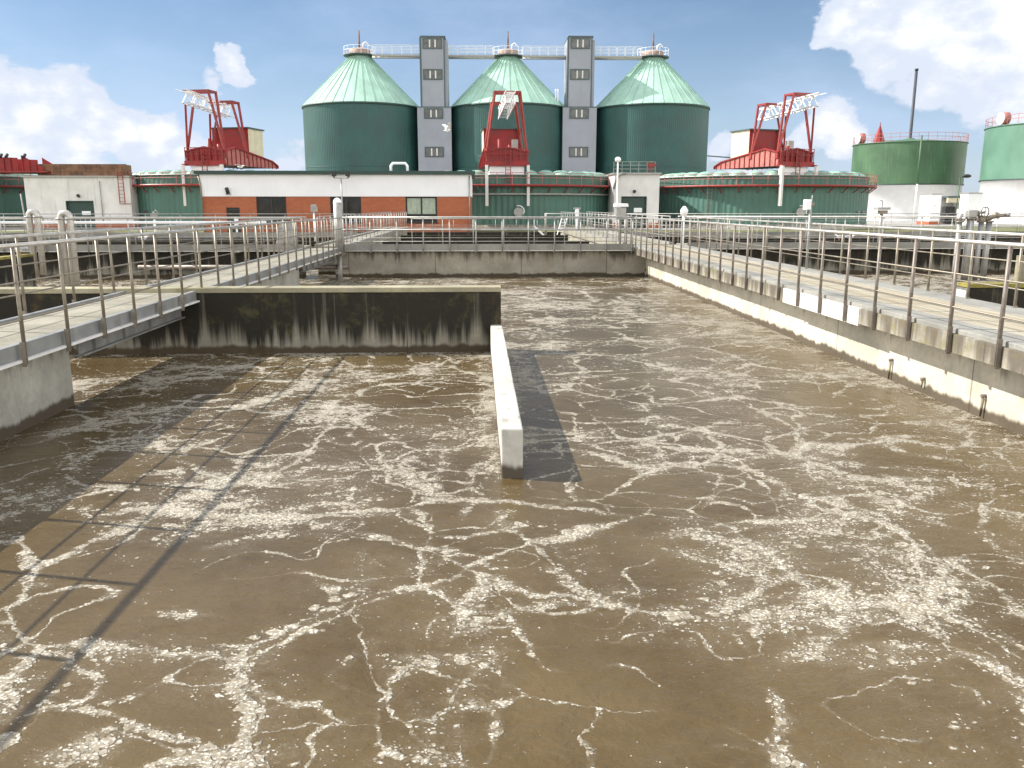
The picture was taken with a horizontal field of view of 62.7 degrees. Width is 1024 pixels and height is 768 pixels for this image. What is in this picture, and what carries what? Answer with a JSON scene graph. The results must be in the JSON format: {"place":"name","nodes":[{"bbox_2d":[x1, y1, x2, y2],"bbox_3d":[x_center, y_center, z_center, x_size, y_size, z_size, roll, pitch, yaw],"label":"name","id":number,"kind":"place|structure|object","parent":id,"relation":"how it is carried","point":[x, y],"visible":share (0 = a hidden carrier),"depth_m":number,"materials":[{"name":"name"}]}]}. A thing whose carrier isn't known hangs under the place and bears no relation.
{"place":"outdoors","nodes":[
{"label":"outdoors","id":0,"kind":"place"},
{"bbox_2d":[0,221,265,223],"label":"air pipe","id":1,"kind":"object","parent":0,"point":[112,222],"visible":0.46,"depth_m":29.51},
{"bbox_2d":[276,219,294,243],"bbox_3d":[-10.601,-7.180,39.481,0.892,1.160,0.800,0,12,-2],"label":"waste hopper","id":2,"kind":"object","parent":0,"point":[290,233],"visible":0.47,"depth_m":39.17,"materials":[{"name":"metal"}]},
{"bbox_2d":[193,162,474,231],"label":"brick building","id":3,"kind":"structure","parent":0,"point":[284,193],"depth_m":63.95,"materials":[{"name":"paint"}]},
{"bbox_2d":[227,208,240,231],"bbox_3d":[-21.220,-12.460,64.144,1.006,1.985,0.075,0,12,-2],"label":"door","id":4,"kind":"structure","parent":3,"relation":"in","point":[231,212],"depth_m":64.02,"materials":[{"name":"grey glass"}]},
{"bbox_2d":[256,197,286,222],"bbox_3d":[-18.314,-13.313,64.109,2.256,1.940,0.080,0,12,-2],"label":"window","id":5,"kind":"structure","parent":3,"relation":"in","point":[266,206],"depth_m":64.09,"materials":[{"name":"black glass"}]},
{"bbox_2d":[330,197,361,222],"bbox_3d":[-12.693,-13.310,64.240,2.447,2.000,0.270,0,12,-2],"label":"window","id":6,"kind":"structure","parent":3,"relation":"in","point":[350,204],"depth_m":64.30,"materials":[{"name":"black glass"}]},
{"bbox_2d":[405,197,437,222],"bbox_3d":[-6.943,-13.357,64.463,2.501,2.000,0.270,0,12,-2],"label":"window","id":7,"kind":"structure","parent":3,"relation":"in","point":[415,206],"depth_m":64.52,"materials":[{"name":"green glass"}]},
{"bbox_2d":[0,270,1023,767],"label":"water","id":8,"kind":"structure","parent":0,"point":[702,534],"depth_m":6.35,"materials":[{"name":"liquid"}]},
{"bbox_2d":[0,254,36,286],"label":"divider wall","id":9,"kind":"structure","parent":8,"relation":"in","point":[6,273],"depth_m":25.64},
{"bbox_2d":[24,209,46,277],"bbox_3d":[-15.600,-4.570,27.556,0.550,2.316,0.297,0,12,-2],"label":"gooseneck pipe","id":10,"kind":"object","parent":8,"relation":"on","point":[37,217],"visible":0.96,"depth_m":27.45,"materials":[{"name":"metal"}]},
{"bbox_2d":[0,348,74,441],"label":"basin wall","id":11,"kind":"structure","parent":8,"relation":"in","point":[37,390],"depth_m":10.20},
{"bbox_2d":[0,247,340,370],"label":"walkway","id":12,"kind":"structure","parent":11,"relation":"on","point":[44,335],"depth_m":12.42,"materials":[{"name":"concrete"}]},
{"bbox_2d":[0,217,302,314],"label":"railing","id":13,"kind":"object","parent":12,"relation":"attached to","point":[70,258],"visible":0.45,"depth_m":14.90,"materials":[{"name":"metal"}]},
{"bbox_2d":[0,217,343,366],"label":"railing","id":14,"kind":"object","parent":12,"relation":"on","point":[22,343],"visible":0.92,"depth_m":12.38,"materials":[{"name":"metal"}]},
{"bbox_2d":[55,210,80,286],"bbox_3d":[-13.045,-3.861,24.740,0.550,2.496,0.297,0,12,-2],"label":"gooseneck pipe","id":15,"kind":"object","parent":8,"relation":"on","point":[67,214],"visible":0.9,"depth_m":24.64,"materials":[{"name":"metal"}]},
{"bbox_2d":[0,252,305,277],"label":"basin wall","id":16,"kind":"structure","parent":8,"relation":"in","point":[84,263],"depth_m":30.85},
{"bbox_2d":[0,244,309,251],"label":"walkway","id":17,"kind":"structure","parent":16,"relation":"on","point":[118,248],"depth_m":30.55,"materials":[{"name":"concrete"}]},
{"bbox_2d":[0,217,297,251],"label":"railing","id":18,"kind":"object","parent":17,"relation":"attached to","point":[127,218],"visible":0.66,"depth_m":30.26,"materials":[{"name":"metal"}]},
{"bbox_2d":[2,217,306,244],"bbox_3d":[-29.582,-5.633,31.316,43.500,1.178,0.036,0,12,-2],"label":"railing","id":19,"kind":"object","parent":17,"relation":"attached to","point":[305,227],"visible":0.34,"depth_m":31.85,"materials":[{"name":"metal"}]},
{"bbox_2d":[0,241,324,247],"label":"channel wall","id":20,"kind":"structure","parent":8,"relation":"in","point":[168,243],"depth_m":40.88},
{"bbox_2d":[0,237,334,241],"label":"channel wall","id":21,"kind":"structure","parent":8,"relation":"in","point":[148,239],"depth_m":50.52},
{"bbox_2d":[0,232,358,237],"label":"walkway","id":22,"kind":"structure","parent":8,"relation":"on","point":[205,234],"depth_m":44.67,"materials":[{"name":"concrete"}]},
{"bbox_2d":[3,213,354,231],"bbox_3d":[-27.601,-8.358,44.169,38.500,1.180,0.040,0,12,-2],"label":"railing","id":23,"kind":"object","parent":22,"relation":"on","point":[268,221],"visible":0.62,"depth_m":44.71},
{"bbox_2d":[0,285,500,354],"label":"cross wall","id":24,"kind":"structure","parent":8,"relation":"in","point":[331,319],"depth_m":15.06,"materials":[{"name":"concrete"}]},
{"bbox_2d":[249,268,299,285],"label":"basin wall","id":25,"kind":"structure","parent":8,"relation":"in","point":[291,278],"depth_m":23.28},
{"bbox_2d":[333,198,345,278],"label":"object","id":26,"kind":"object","parent":8,"relation":"in","point":[337,206],"depth_m":30.19,"materials":[{"name":"metal"}]},
{"bbox_2d":[138,264,348,269],"bbox_3d":[-9.752,-4.250,30.571,7.550,0.292,0.300,0,12,-2],"label":"horizontal pipe","id":27,"kind":"object","parent":26,"relation":"attached to","point":[211,267],"visible":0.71,"depth_m":30.44,"materials":[{"name":"grey metal"}]},
{"bbox_2d":[314,227,407,274],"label":"walkway","id":28,"kind":"structure","parent":8,"relation":"on","point":[388,236],"depth_m":40.91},
{"bbox_2d":[317,212,390,243],"bbox_3d":[-8.066,-8.812,46.143,0.040,1.110,28.000,0,12,-2],"label":"railing","id":29,"kind":"object","parent":28,"relation":"on","point":[330,225],"visible":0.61,"depth_m":41.20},
{"bbox_2d":[345,212,406,242],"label":"railing","id":30,"kind":"object","parent":28,"relation":"on","point":[375,222],"visible":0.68,"depth_m":41.49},
{"bbox_2d":[401,235,567,240],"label":"channel wall","id":31,"kind":"structure","parent":8,"relation":"in","point":[454,237],"depth_m":51.23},
{"bbox_2d":[382,242,588,243],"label":"channel wall","id":32,"kind":"structure","parent":8,"relation":"in","point":[486,242],"depth_m":41.44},
{"bbox_2d":[335,251,644,277],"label":"basin wall","id":33,"kind":"structure","parent":8,"relation":"in","point":[495,264],"depth_m":31.35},
{"bbox_2d":[343,244,633,250],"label":"walkway","id":34,"kind":"structure","parent":33,"relation":"on","point":[486,247],"depth_m":30.98,"materials":[{"name":"metal"}]},
{"bbox_2d":[348,216,626,243],"bbox_3d":[-0.905,-5.869,32.428,10.700,1.178,0.036,0,12,-2],"label":"railing","id":35,"kind":"object","parent":34,"relation":"attached to","point":[534,237],"visible":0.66,"depth_m":32.37,"materials":[{"name":"metal"}]},
{"bbox_2d":[342,217,634,252],"bbox_3d":[-0.839,-5.474,30.826,10.700,1.310,0.060,0,12,-2],"label":"railing","id":36,"kind":"object","parent":34,"relation":"attached to","point":[475,230],"visible":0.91,"depth_m":30.77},
{"bbox_2d":[490,325,522,478],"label":"baffle wall","id":37,"kind":"structure","parent":8,"relation":"in","point":[509,431],"depth_m":8.90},
{"bbox_2d":[559,226,671,270],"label":"walkway","id":38,"kind":"structure","parent":8,"relation":"on","point":[575,233],"depth_m":43.81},
{"bbox_2d":[535,213,579,234],"bbox_3d":[2.916,-10.525,55.478,3.041,1.480,1.310,0,12,-2],"label":"steel frame","id":39,"kind":"object","parent":38,"relation":"on","point":[545,231],"visible":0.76,"depth_m":55.23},
{"bbox_2d":[574,208,580,228],"bbox_3d":[4.188,-10.371,54.237,0.440,2.005,0.200,0,12,-2],"label":"instrument post","id":40,"kind":"object","parent":38,"relation":"on","point":[577,211],"visible":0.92,"depth_m":54.02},
{"bbox_2d":[562,212,624,240],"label":"railing","id":41,"kind":"object","parent":38,"relation":"on","point":[597,222],"visible":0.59,"depth_m":41.47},
{"bbox_2d":[586,212,670,241],"bbox_3d":[5.900,-9.051,47.272,0.040,1.110,26.800,0,12,-2],"label":"railing","id":42,"kind":"object","parent":38,"relation":"on","point":[634,222],"visible":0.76,"depth_m":41.37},
{"bbox_2d":[627,231,1023,236],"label":"walkway","id":43,"kind":"structure","parent":38,"relation":"on","point":[915,233],"depth_m":45.91,"materials":[{"name":"concrete"}]},
{"bbox_2d":[627,213,1023,231],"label":"railing","id":44,"kind":"object","parent":43,"relation":"on","point":[802,213],"visible":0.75,"depth_m":45.77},
{"bbox_2d":[646,259,1023,435],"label":"basin wall","id":45,"kind":"structure","parent":8,"relation":"in","point":[963,383],"depth_m":13.12,"materials":[{"name":"concrete"}]},
{"bbox_2d":[633,244,1023,374],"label":"walkway","id":46,"kind":"structure","parent":45,"relation":"on","point":[974,335],"depth_m":13.22,"materials":[{"name":"concrete"}]},
{"bbox_2d":[613,203,628,243],"bbox_3d":[4.238,-6.257,32.809,0.537,1.580,0.360,0,12,-2],"label":"control box","id":47,"kind":"object","parent":46,"relation":"on","point":[620,209],"visible":0.98,"depth_m":32.61,"materials":[{"name":"metal"}]},
{"bbox_2d":[676,206,687,246],"bbox_3d":[6.211,-5.755,30.707,0.424,1.468,0.305,-6,13,-25],"label":"floodlight post","id":48,"kind":"object","parent":46,"relation":"on","point":[684,211],"visible":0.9,"depth_m":30.63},
{"bbox_2d":[803,195,814,268],"bbox_3d":[7.018,-3.608,19.970,0.230,1.720,0.180,0,12,-2],"label":"sensor post","id":49,"kind":"object","parent":46,"relation":"on","point":[808,204],"visible":1,"depth_m":19.89,"materials":[{"name":"metal"}]},
{"bbox_2d":[626,216,1023,368],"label":"railing","id":50,"kind":"object","parent":46,"relation":"attached to","point":[1002,317],"visible":0.97,"depth_m":13.04,"materials":[{"name":"grey metal"}]},
{"bbox_2d":[685,216,1023,307],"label":"railing","id":51,"kind":"object","parent":46,"relation":"attached to","point":[972,256],"visible":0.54,"depth_m":16.01,"materials":[{"name":"metal"}]},
{"bbox_2d":[888,358,893,378],"bbox_3d":[5.762,-0.229,12.787,0.070,0.324,0.048,0,12,-2],"label":"overflow stub","id":52,"kind":"object","parent":45,"relation":"attached to","point":[890,360],"visible":1,"depth_m":12.76,"materials":[{"name":"grey metal"}]},
{"bbox_2d":[979,394,986,415],"bbox_3d":[5.857,0.265,10.448,0.070,0.284,0.048,0,12,-2],"label":"overflow stub","id":53,"kind":"object","parent":45,"relation":"attached to","point":[983,396],"visible":1,"depth_m":10.43,"materials":[{"name":"grey metal"}]},
{"bbox_2d":[648,236,1021,240],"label":"channel wall","id":54,"kind":"structure","parent":8,"relation":"in","point":[778,238],"depth_m":52.02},
{"bbox_2d":[670,240,1020,243],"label":"channel wall","id":55,"kind":"structure","parent":8,"relation":"in","point":[675,242],"depth_m":42.30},
{"bbox_2d":[711,249,1023,273],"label":"basin wall","id":56,"kind":"structure","parent":8,"relation":"in","point":[941,262],"depth_m":32.92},
{"bbox_2d":[676,242,1020,248],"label":"walkway","id":57,"kind":"structure","parent":56,"relation":"on","point":[902,245],"depth_m":32.50,"materials":[{"name":"concrete"}]},
{"bbox_2d":[678,216,952,241],"bbox_3d":[27.671,-6.373,34.808,42.000,1.178,0.036,0,12,-2],"label":"railing","id":58,"kind":"object","parent":57,"relation":"attached to","point":[796,230],"visible":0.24,"depth_m":34.20,"materials":[{"name":"metal"}]},
{"bbox_2d":[690,216,1023,248],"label":"railing","id":59,"kind":"object","parent":57,"relation":"attached to","point":[845,217],"visible":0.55,"depth_m":32.22,"materials":[{"name":"metal"}]},
{"bbox_2d":[873,200,890,241],"bbox_3d":[14.752,-6.486,33.596,0.520,1.702,0.400,0,12,-2],"label":"instrument stand","id":60,"kind":"object","parent":57,"relation":"on","point":[882,210],"visible":0.89,"depth_m":33.45,"materials":[{"name":"metal"}]},
{"bbox_2d":[951,213,965,278],"bbox_3d":[15.791,-4.759,29.805,0.305,2.554,0.285,9,15,37],"label":"valve stand","id":61,"kind":"object","parent":8,"relation":"in","point":[959,220],"visible":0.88,"depth_m":29.61,"materials":[{"name":"metal"}]},
{"bbox_2d":[960,210,979,280],"bbox_3d":[16.207,-4.815,29.815,0.438,2.660,0.360,0,12,-2],"label":"valve stand","id":62,"kind":"object","parent":8,"relation":"in","point":[971,216],"visible":0.93,"depth_m":29.69,"materials":[{"name":"metal"}]},
{"bbox_2d":[972,206,990,279],"bbox_3d":[16.600,-4.882,29.817,0.520,2.789,0.290,0,12,-2],"label":"valve stand","id":63,"kind":"object","parent":8,"relation":"in","point":[981,220],"visible":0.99,"depth_m":29.70,"materials":[{"name":"metal"}]},
{"bbox_2d":[956,282,1023,307],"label":"cross wall","id":64,"kind":"structure","parent":8,"relation":"in","point":[992,294],"depth_m":15.97,"materials":[{"name":"paint"}]},
{"bbox_2d":[980,212,1010,279],"bbox_3d":[17.108,-4.793,29.856,0.881,2.600,0.320,0,12,-2],"label":"valve stand","id":65,"kind":"object","parent":8,"relation":"in","point":[986,248],"visible":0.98,"depth_m":29.72,"materials":[{"name":"metal"}]},
{"bbox_2d":[1014,255,1023,281],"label":"divider wall","id":66,"kind":"structure","parent":8,"relation":"in","point":[1021,273],"depth_m":27.38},
{"bbox_2d":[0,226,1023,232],"bbox_3d":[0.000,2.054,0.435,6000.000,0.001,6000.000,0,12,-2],"label":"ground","id":67,"kind":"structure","parent":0,"point":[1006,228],"depth_m":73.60,"materials":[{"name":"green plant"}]},
{"bbox_2d":[0,174,37,226],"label":"sludge tank","id":68,"kind":"object","parent":67,"relation":"on","point":[12,188],"visible":0.31,"depth_m":80.15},
{"bbox_2d":[0,153,51,173],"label":"sludge trough","id":69,"kind":"object","parent":68,"relation":"on","point":[22,165],"visible":0.96,"depth_m":74.92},
{"bbox_2d":[144,210,158,231],"bbox_3d":[-23.992,-10.703,56.084,0.972,1.888,0.279,0,12,-2],"label":"instrument post","id":70,"kind":"object","parent":67,"relation":"on","point":[153,214],"visible":0.72,"depth_m":55.90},
{"bbox_2d":[311,205,316,240],"bbox_3d":[-11.459,-9.291,48.717,0.300,2.180,0.240,0,12,-2],"label":"instrument post","id":71,"kind":"object","parent":67,"relation":"on","point":[313,208],"visible":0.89,"depth_m":48.55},
{"bbox_2d":[331,171,349,216],"bbox_3d":[-12.661,-13.481,62.584,1.320,4.630,0.300,0,12,-2],"label":"floodlight mast","id":72,"kind":"object","parent":67,"relation":"on","point":[334,173],"visible":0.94,"depth_m":62.19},
{"bbox_2d":[35,231,894,234],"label":"edge wall","id":73,"kind":"structure","parent":67,"relation":"on","point":[478,233],"depth_m":60.63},
{"bbox_2d":[2,218,387,231],"bbox_3d":[-30.628,-11.256,59.699,43.700,0.972,0.044,0,12,-2],"label":"railing","id":74,"kind":"object","parent":73,"relation":"on","point":[52,225],"visible":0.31,"depth_m":59.78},
{"bbox_2d":[411,218,558,231],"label":"railing","id":75,"kind":"object","parent":73,"relation":"on","point":[483,228],"visible":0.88,"depth_m":60.77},
{"bbox_2d":[588,218,1023,231],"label":"railing","id":76,"kind":"object","parent":73,"relation":"on","point":[1017,224],"visible":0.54,"depth_m":61.73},
{"bbox_2d":[0,221,1023,230],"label":"pavement","id":77,"kind":"structure","parent":0,"point":[897,223],"depth_m":92.30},
{"bbox_2d":[21,164,139,229],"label":"pump house","id":78,"kind":"structure","parent":77,"relation":"on","point":[93,190],"depth_m":75.71,"materials":[{"name":"concrete"}]},
{"bbox_2d":[68,202,94,229],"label":"door","id":79,"kind":"structure","parent":78,"relation":"in","point":[80,209],"depth_m":76.06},
{"bbox_2d":[128,169,286,229],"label":"sludge tank","id":80,"kind":"object","parent":77,"relation":"on","point":[160,192],"visible":0.23,"depth_m":75.15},
{"bbox_2d":[175,89,278,205],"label":"gantry crane","id":81,"kind":"object","parent":80,"relation":"on","point":[229,147],"visible":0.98,"depth_m":75.78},
{"bbox_2d":[302,30,418,170],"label":"digester","id":82,"kind":"object","parent":77,"relation":"on","point":[359,107],"visible":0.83,"depth_m":110.30,"materials":[{"name":"metal"}]},
{"bbox_2d":[371,45,419,58],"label":"catwalk","id":83,"kind":"object","parent":82,"relation":"attached to","point":[395,56],"visible":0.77,"depth_m":112.86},
{"bbox_2d":[417,36,452,170],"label":"stair tower","id":84,"kind":"structure","parent":77,"relation":"on","point":[434,111],"depth_m":112.03,"materials":[{"name":"grey concrete"}]},
{"bbox_2d":[422,38,441,48],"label":"window","id":85,"kind":"structure","parent":84,"relation":"in","point":[428,43],"depth_m":110.23,"materials":[{"name":"grey glass"}]},
{"bbox_2d":[423,69,442,79],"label":"window","id":86,"kind":"structure","parent":84,"relation":"in","point":[428,74],"depth_m":111.02,"materials":[{"name":"grey glass"}]},
{"bbox_2d":[424,108,442,118],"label":"window","id":87,"kind":"structure","parent":84,"relation":"in","point":[429,113],"depth_m":112.08,"materials":[{"name":"grey glass"}]},
{"bbox_2d":[425,147,443,156],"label":"window","id":88,"kind":"structure","parent":84,"relation":"in","point":[429,151],"depth_m":113.10,"materials":[{"name":"grey glass"}]},
{"bbox_2d":[451,31,563,171],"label":"digester","id":89,"kind":"object","parent":77,"relation":"on","point":[507,69],"visible":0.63,"depth_m":111.67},
{"bbox_2d":[448,45,494,58],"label":"catwalk","id":90,"kind":"object","parent":89,"relation":"attached to","point":[471,56],"visible":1,"depth_m":113.11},
{"bbox_2d":[522,46,565,59],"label":"catwalk","id":91,"kind":"object","parent":89,"relation":"attached to","point":[544,57],"visible":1,"depth_m":113.64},
{"bbox_2d":[458,170,609,227],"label":"sludge tank","id":92,"kind":"object","parent":77,"relation":"on","point":[560,191],"visible":0.52,"depth_m":76.16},
{"bbox_2d":[478,90,529,205],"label":"gantry crane","id":93,"kind":"object","parent":92,"relation":"on","point":[503,150],"visible":1,"depth_m":75.19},
{"bbox_2d":[555,36,596,171],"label":"stair tower","id":94,"kind":"structure","parent":77,"relation":"on","point":[579,122],"depth_m":112.87,"materials":[{"name":"grey concrete"}]},
{"bbox_2d":[569,147,587,156],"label":"window","id":95,"kind":"structure","parent":94,"relation":"in","point":[573,151],"depth_m":113.84,"materials":[{"name":"grey glass"}]},
{"bbox_2d":[570,108,588,118],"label":"window","id":96,"kind":"structure","parent":94,"relation":"in","point":[575,113],"depth_m":112.82,"materials":[{"name":"grey glass"}]},
{"bbox_2d":[570,69,589,79],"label":"window","id":97,"kind":"structure","parent":94,"relation":"in","point":[575,74],"depth_m":111.75,"materials":[{"name":"grey glass"}]},
{"bbox_2d":[571,38,589,48],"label":"window","id":98,"kind":"structure","parent":94,"relation":"in","point":[576,43],"depth_m":110.96,"materials":[{"name":"grey glass"}]},
{"bbox_2d":[606,161,661,227],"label":"pump house","id":99,"kind":"structure","parent":77,"relation":"on","point":[638,192],"depth_m":78.20,"materials":[{"name":"paint"}]},
{"bbox_2d":[622,197,645,227],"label":"door","id":100,"kind":"structure","parent":99,"relation":"in","point":[636,204],"depth_m":78.47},
{"bbox_2d":[596,32,709,175],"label":"digester","id":101,"kind":"object","parent":77,"relation":"on","point":[653,106],"visible":0.8,"depth_m":111.86,"materials":[{"name":"metal"}]},
{"bbox_2d":[595,46,641,59],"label":"catwalk","id":102,"kind":"object","parent":101,"relation":"attached to","point":[617,57],"visible":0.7,"depth_m":113.89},
{"bbox_2d":[658,170,877,227],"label":"sludge tank","id":103,"kind":"object","parent":77,"relation":"on","point":[755,191],"visible":0.88,"depth_m":77.78,"materials":[{"name":"green metal"}]},
{"bbox_2d":[707,92,825,205],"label":"gantry crane","id":104,"kind":"object","parent":103,"relation":"on","point":[755,148],"visible":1,"depth_m":78.18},
{"bbox_2d":[851,132,968,220],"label":"gas tank","id":105,"kind":"object","parent":77,"relation":"on","point":[892,165],"visible":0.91,"depth_m":116.55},
{"bbox_2d":[872,122,884,142],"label":"red steeple","id":106,"kind":"object","parent":105,"relation":"on","point":[879,133],"visible":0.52,"depth_m":126.84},
{"bbox_2d":[906,68,918,138],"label":"chimney","id":107,"kind":"object","parent":105,"relation":"on","point":[913,101],"visible":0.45,"depth_m":132.18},
{"bbox_2d":[913,135,922,221],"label":"drain standpipe","id":108,"kind":"object","parent":77,"relation":"on","point":[918,175],"visible":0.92,"depth_m":114.02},
{"bbox_2d":[916,194,941,224],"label":"white kiosk","id":109,"kind":"object","parent":77,"relation":"on","point":[930,203],"visible":0.96,"depth_m":96.19,"materials":[{"name":"paint"}]},
{"bbox_2d":[939,196,959,223],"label":"transformer shed","id":110,"kind":"structure","parent":77,"relation":"on","point":[948,204],"depth_m":98.75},
{"bbox_2d":[954,174,970,225],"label":"street lamp","id":111,"kind":"object","parent":77,"relation":"on","point":[966,175],"visible":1,"depth_m":89.46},
{"bbox_2d":[958,193,982,223],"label":"white annex","id":112,"kind":"object","parent":77,"relation":"on","point":[970,201],"visible":0.6,"depth_m":93.06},
{"bbox_2d":[978,112,1023,223],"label":"gas tank","id":113,"kind":"object","parent":77,"relation":"on","point":[1001,181],"visible":0.95,"depth_m":101.45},
{"bbox_2d":[0,0,1023,192],"label":"sky","id":114,"kind":"structure","parent":0,"point":[82,81],"materials":[{"name":"blue"}]},
{"bbox_2d":[615,157,620,243],"bbox_3d":[4.126,-7.200,33.014,0.240,3.340,0.234,0,12,-2],"label":"lamp post","id":115,"kind":"object","parent":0,"point":[617,159],"visible":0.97,"depth_m":32.88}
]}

